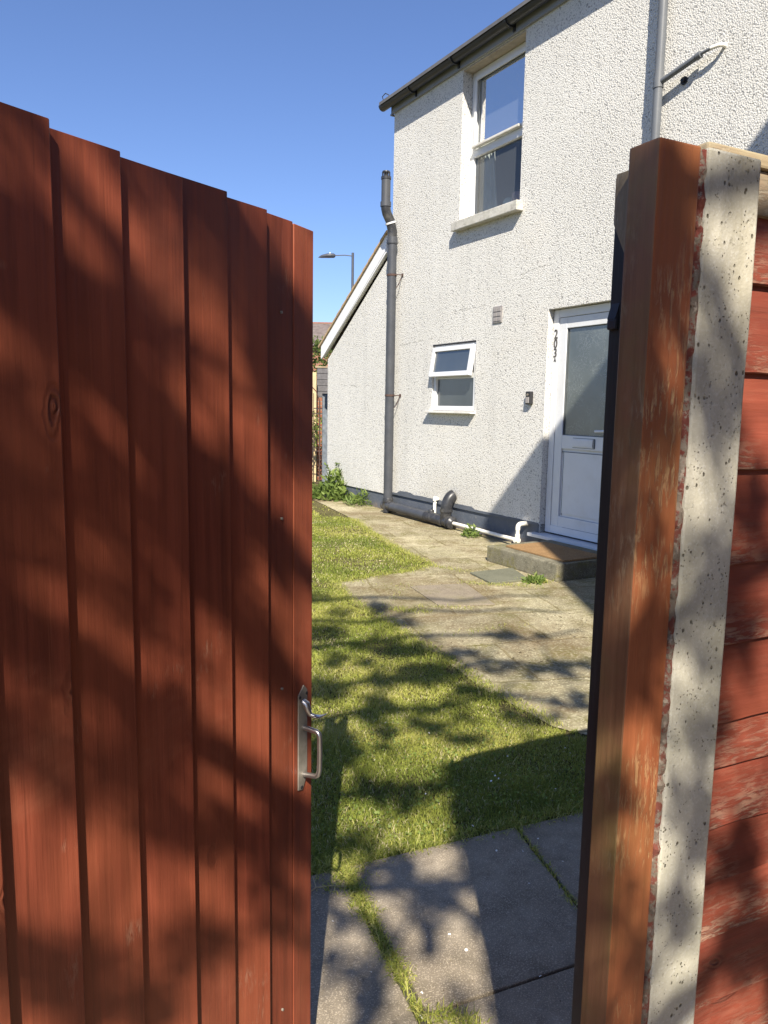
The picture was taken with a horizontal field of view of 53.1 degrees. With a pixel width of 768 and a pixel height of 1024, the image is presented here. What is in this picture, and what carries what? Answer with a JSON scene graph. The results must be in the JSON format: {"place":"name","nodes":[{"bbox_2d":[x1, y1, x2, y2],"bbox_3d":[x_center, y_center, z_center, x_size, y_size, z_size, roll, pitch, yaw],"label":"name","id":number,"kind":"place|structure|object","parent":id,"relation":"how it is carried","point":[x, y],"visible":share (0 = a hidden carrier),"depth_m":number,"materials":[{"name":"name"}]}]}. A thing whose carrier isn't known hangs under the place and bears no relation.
{"place":"outdoors","nodes":[
{"label":"outdoors","id":0,"kind":"place"},
{"bbox_2d":[0,0,523,321],"label":"sky","id":1,"kind":"structure","parent":0,"point":[273,105],"materials":[{"name":"blue"}]},
{"bbox_2d":[315,366,327,479],"bbox_3d":[-1.104,-1.610,14.014,0.300,2.050,0.260,0,8,-4],"label":"fence","id":2,"kind":"object","parent":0,"point":[322,379],"depth_m":13.84,"materials":[{"name":"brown wood"}]},
{"bbox_2d":[313,322,331,371],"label":"house","id":3,"kind":"structure","parent":0,"point":[320,329],"depth_m":45.95,"materials":[{"name":"red brick"}]},
{"bbox_2d":[311,518,583,1023],"bbox_3d":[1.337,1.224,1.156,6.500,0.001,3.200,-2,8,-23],"label":"path bed","id":4,"kind":"object","parent":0,"point":[410,995],"depth_m":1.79,"materials":[{"name":"green plant"}]},
{"bbox_2d":[310,870,417,1023],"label":"path slab","id":5,"kind":"structure","parent":4,"relation":"on","point":[352,1000],"depth_m":1.83,"materials":[{"name":"grey concrete"}]},
{"bbox_2d":[311,877,345,891],"bbox_3d":[-0.181,1.043,2.150,0.140,0.015,0.069,-3,9,-25],"label":"twig","id":6,"kind":"object","parent":5,"relation":"on","point":[324,886],"visible":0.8,"depth_m":2.15,"materials":[{"name":"brown wood"}]},
{"bbox_2d":[350,828,576,1015],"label":"path slab","id":7,"kind":"structure","parent":4,"relation":"on","point":[495,880],"depth_m":2.04,"materials":[{"name":"grey concrete"}]},
{"bbox_2d":[429,967,573,1023],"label":"path slab","id":8,"kind":"structure","parent":4,"relation":"on","point":[531,996],"depth_m":1.74,"materials":[{"name":"grey concrete"}]},
{"bbox_2d":[519,812,582,905],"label":"path slab","id":9,"kind":"structure","parent":4,"relation":"on","point":[552,836],"depth_m":2.38,"materials":[{"name":"grey concrete"}]},
{"bbox_2d":[311,516,594,1023],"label":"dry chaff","id":10,"kind":"object","parent":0,"point":[465,837],"visible":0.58,"depth_m":2.36,"materials":[{"name":"beige plant"}]},
{"bbox_2d":[311,480,596,874],"bbox_3d":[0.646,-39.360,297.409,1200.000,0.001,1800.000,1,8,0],"label":"ground","id":11,"kind":"structure","parent":0,"point":[402,782],"depth_m":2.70,"materials":[{"name":"plant"}]},
{"bbox_2d":[312,372,316,481],"bbox_3d":[-1.893,-1.507,13.609,1.385,1.930,0.090,1,8,-2],"label":"timber fence","id":12,"kind":"object","parent":11,"relation":"on","point":[315,387],"visible":0.04,"depth_m":13.58,"materials":[{"name":"brown wood"}]},
{"bbox_2d":[312,479,319,492],"bbox_3d":[-1.210,-0.454,11.949,0.516,0.396,0.550,1,8,0],"label":"weed plant","id":13,"kind":"object","parent":11,"relation":"on","point":[313,486],"visible":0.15,"depth_m":11.88,"materials":[{"name":"green plant"}]},
{"bbox_2d":[312,411,321,448],"bbox_3d":[-1.437,-1.202,13.244,1.252,1.441,0.554,1,8,0],"label":"climbing shrub","id":14,"kind":"object","parent":11,"relation":"on","point":[315,429],"visible":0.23,"depth_m":13.23,"materials":[{"name":"green plant"}]},
{"bbox_2d":[314,394,327,484],"bbox_3d":[-1.032,-1.147,12.501,0.227,1.545,0.094,0,8,-10],"label":"metal post","id":15,"kind":"object","parent":11,"relation":"on","point":[324,408],"visible":0.78,"depth_m":12.45,"materials":[{"name":"grey metal"}]},
{"bbox_2d":[312,388,319,483],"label":"iron gate","id":16,"kind":"structure","parent":15,"relation":"attached to","point":[313,451],"depth_m":12.40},
{"bbox_2d":[311,691,584,838],"bbox_3d":[0.294,0.941,2.956,1.803,0.040,1.076,-2,8,-21],"label":"clover","id":17,"kind":"object","parent":11,"relation":"on","point":[437,800],"visible":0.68,"depth_m":2.74,"materials":[{"name":"green plant"}]},
{"bbox_2d":[318,0,767,550],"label":"house","id":18,"kind":"structure","parent":11,"relation":"on","point":[551,101],"depth_m":7.53,"materials":[{"name":"white paint"}]},
{"bbox_2d":[380,170,457,529],"bbox_3d":[0.393,-1.956,8.942,0.275,4.150,1.614,-3,9,-29],"label":"soil pipe","id":19,"kind":"object","parent":18,"relation":"attached to","point":[444,518],"visible":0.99,"depth_m":9.43,"materials":[{"name":"grey plastic"}]},
{"bbox_2d":[433,496,438,512],"bbox_3d":[0.597,-0.079,8.940,0.064,0.200,0.060,-3,9,-29],"label":"waste pipe","id":20,"kind":"object","parent":19,"relation":"attached to","point":[435,498],"visible":0.88,"depth_m":8.92,"materials":[{"name":"beige plastic"}]},
{"bbox_2d":[428,342,475,410],"bbox_3d":[0.770,-1.501,8.576,0.145,0.733,0.845,-3,9,-29],"label":"window","id":21,"kind":"structure","parent":18,"relation":"in","point":[451,366],"depth_m":8.56,"materials":[{"name":"white plastic"}]},
{"bbox_2d":[477,142,496,212],"bbox_3d":[1.126,-3.822,8.156,0.068,1.345,0.365,-3,9,-29],"label":"curtain","id":22,"kind":"object","parent":18,"relation":"hanging from","point":[487,196],"visible":0.42,"depth_m":8.20,"materials":[{"name":"beige fabric"}]},
{"bbox_2d":[452,521,528,542],"bbox_3d":[1.085,0.128,8.050,0.145,0.209,1.155,-3,9,-29],"label":"waste pipe","id":23,"kind":"object","parent":18,"relation":"attached to","point":[516,539],"visible":0.99,"depth_m":7.70,"materials":[{"name":"beige plastic"}]},
{"bbox_2d":[469,41,525,215],"bbox_3d":[1.189,-3.836,7.827,0.118,1.524,1.024,-3,9,-29],"label":"window","id":24,"kind":"structure","parent":18,"relation":"in","point":[498,99],"depth_m":7.88,"materials":[{"name":"white plastic"}]},
{"bbox_2d":[493,305,502,322],"bbox_3d":[1.152,-2.006,7.801,0.017,0.165,0.150,-3,9,-29],"label":"air vent","id":25,"kind":"object","parent":18,"relation":"attached to","point":[497,313],"visible":1,"depth_m":7.79,"materials":[{"name":"white plastic"}]},
{"bbox_2d":[503,197,511,203],"bbox_3d":[1.297,-3.168,7.920,0.150,0.120,0.150,1,8,0],"label":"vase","id":26,"kind":"object","parent":18,"relation":"in","point":[508,199],"visible":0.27,"depth_m":7.86,"materials":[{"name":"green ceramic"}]},
{"bbox_2d":[512,190,519,200],"bbox_3d":[1.380,-3.157,7.738,0.060,0.150,0.200,-5,10,-37],"label":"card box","id":27,"kind":"object","parent":18,"relation":"in","point":[515,195],"visible":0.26,"depth_m":7.75,"materials":[{"name":"white cardboard"}]},
{"bbox_2d":[525,391,532,403],"bbox_3d":[1.399,-1.101,7.414,0.050,0.125,0.072,-3,9,-29],"label":"key safe","id":28,"kind":"object","parent":18,"relation":"attached to","point":[529,398],"visible":1,"depth_m":7.39,"materials":[{"name":"black paint"}]},
{"bbox_2d":[551,311,608,534],"bbox_3d":[1.799,-0.781,6.913,0.114,1.960,0.781,-3,9,-29],"label":"door","id":29,"kind":"structure","parent":18,"relation":"in","point":[583,339],"depth_m":6.98,"materials":[{"name":"white plastic"}]},
{"bbox_2d":[650,0,702,140],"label":"downpipe","id":30,"kind":"object","parent":18,"relation":"attached to","point":[660,79],"visible":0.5,"depth_m":5.78,"materials":[{"name":"grey paint"}]},
{"bbox_2d":[680,76,687,84],"bbox_3d":[2.223,-3.208,5.707,0.030,0.060,0.058,-3,9,-29],"label":"pipe stub","id":31,"kind":"object","parent":18,"relation":"attached to","point":[683,80],"visible":1,"depth_m":5.70,"materials":[{"name":"black plastic"}]},
{"bbox_2d":[700,43,726,54],"bbox_3d":[2.322,-3.283,5.447,0.202,0.036,0.059,8,11,44],"label":"overflow pipe","id":32,"kind":"object","parent":18,"relation":"attached to","point":[717,45],"visible":1,"depth_m":5.41,"materials":[{"name":"grey paint"}]},
{"bbox_2d":[312,495,595,734],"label":"paving","id":33,"kind":"structure","parent":0,"point":[557,684],"depth_m":4.99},
{"bbox_2d":[312,462,351,501],"bbox_3d":[-0.691,-0.469,11.214,0.814,0.720,0.814,7,10,40],"label":"weed plant","id":34,"kind":"object","parent":33,"relation":"on","point":[335,492],"visible":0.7,"depth_m":11.10,"materials":[{"name":"green plant"}]},
{"bbox_2d":[341,488,372,505],"bbox_3d":[-0.264,-0.195,10.640,0.656,0.394,0.646,-2,8,-18],"label":"weed plant","id":35,"kind":"object","parent":33,"relation":"on","point":[354,500],"visible":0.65,"depth_m":10.52,"materials":[{"name":"green plant"}]},
{"bbox_2d":[410,583,494,606],"bbox_3d":[0.494,0.601,5.563,0.453,0.006,0.640,-1,8,-15],"label":"brown flagstone","id":36,"kind":"object","parent":33,"relation":"on","point":[453,595],"visible":1,"depth_m":5.54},
{"bbox_2d":[460,523,481,538],"bbox_3d":[0.924,0.191,8.116,0.238,0.168,0.271,1,8,0],"label":"weed plant","id":37,"kind":"object","parent":33,"relation":"on","point":[468,532],"visible":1,"depth_m":8.10,"materials":[{"name":"green plant"}]},
{"bbox_2d":[470,568,525,583],"bbox_3d":[0.957,0.515,6.212,0.487,0.016,0.406,-3,9,-27],"label":"drain cover","id":38,"kind":"object","parent":33,"relation":"on","point":[505,575],"visible":0.81,"depth_m":6.18,"materials":[{"name":"grey concrete"}]},
{"bbox_2d":[521,571,547,584],"bbox_3d":[1.182,0.521,6.008,0.200,0.127,0.239,8,11,44],"label":"weed plant","id":39,"kind":"object","parent":33,"relation":"on","point":[538,579],"visible":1,"depth_m":6.00,"materials":[{"name":"green plant"}]},
{"bbox_2d":[487,540,596,581],"bbox_3d":[1.486,0.405,6.632,0.796,0.145,0.920,-3,9,-29],"label":"doorstep","id":40,"kind":"object","parent":33,"relation":"on","point":[529,563],"visible":0.56,"depth_m":6.28,"materials":[{"name":"concrete"}]},
{"bbox_2d":[506,542,596,561],"bbox_3d":[1.447,0.335,6.543,0.450,0.016,0.740,-3,9,-29],"label":"step tread","id":41,"kind":"object","parent":40,"relation":"on","point":[556,552],"visible":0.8,"depth_m":6.49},
{"label":"pavement","id":42,"kind":"structure","parent":0,"visible":0},
{"bbox_2d":[312,335,333,438],"bbox_3d":[-3.042,-3.295,21.761,4.440,3.434,1.463,1,8,0],"label":"hedge","id":43,"kind":"object","parent":42,"relation":"on","point":[318,353],"visible":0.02,"depth_m":21.51,"materials":[{"name":"green plant"}]},
{"bbox_2d":[318,252,353,289],"bbox_3d":[-1.842,-6.272,29.425,1.389,7.080,0.285,1,8,0],"label":"street lamp","id":44,"kind":"object","parent":42,"relation":"on","point":[330,255],"visible":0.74,"depth_m":28.94,"materials":[{"name":"grey metal"}]},
{"label":"path slab","id":45,"kind":"structure","parent":0,"visible":0},
{"bbox_2d":[0,102,326,1023],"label":"garden gate","id":46,"kind":"structure","parent":45,"relation":"on","point":[156,428],"depth_m":1.02,"materials":[{"name":"wood"}]},
{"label":"path slab","id":47,"kind":"structure","parent":0,"visible":0},
{"bbox_2d":[641,148,760,1023],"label":"concrete post","id":48,"kind":"object","parent":47,"relation":"on","point":[724,250],"visible":0.52,"depth_m":0.96,"materials":[{"name":"grey concrete"}]},
{"bbox_2d":[571,137,700,1023],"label":"gate post","id":49,"kind":"object","parent":48,"relation":"attached to","point":[656,196],"visible":1,"depth_m":0.93,"materials":[{"name":"brown wood"}]},
{"bbox_2d":[694,142,767,1023],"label":"fence panel","id":50,"kind":"object","parent":48,"relation":"attached to","point":[732,982],"visible":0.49,"depth_m":1.11,"materials":[{"name":"brown wood"}]}
]}

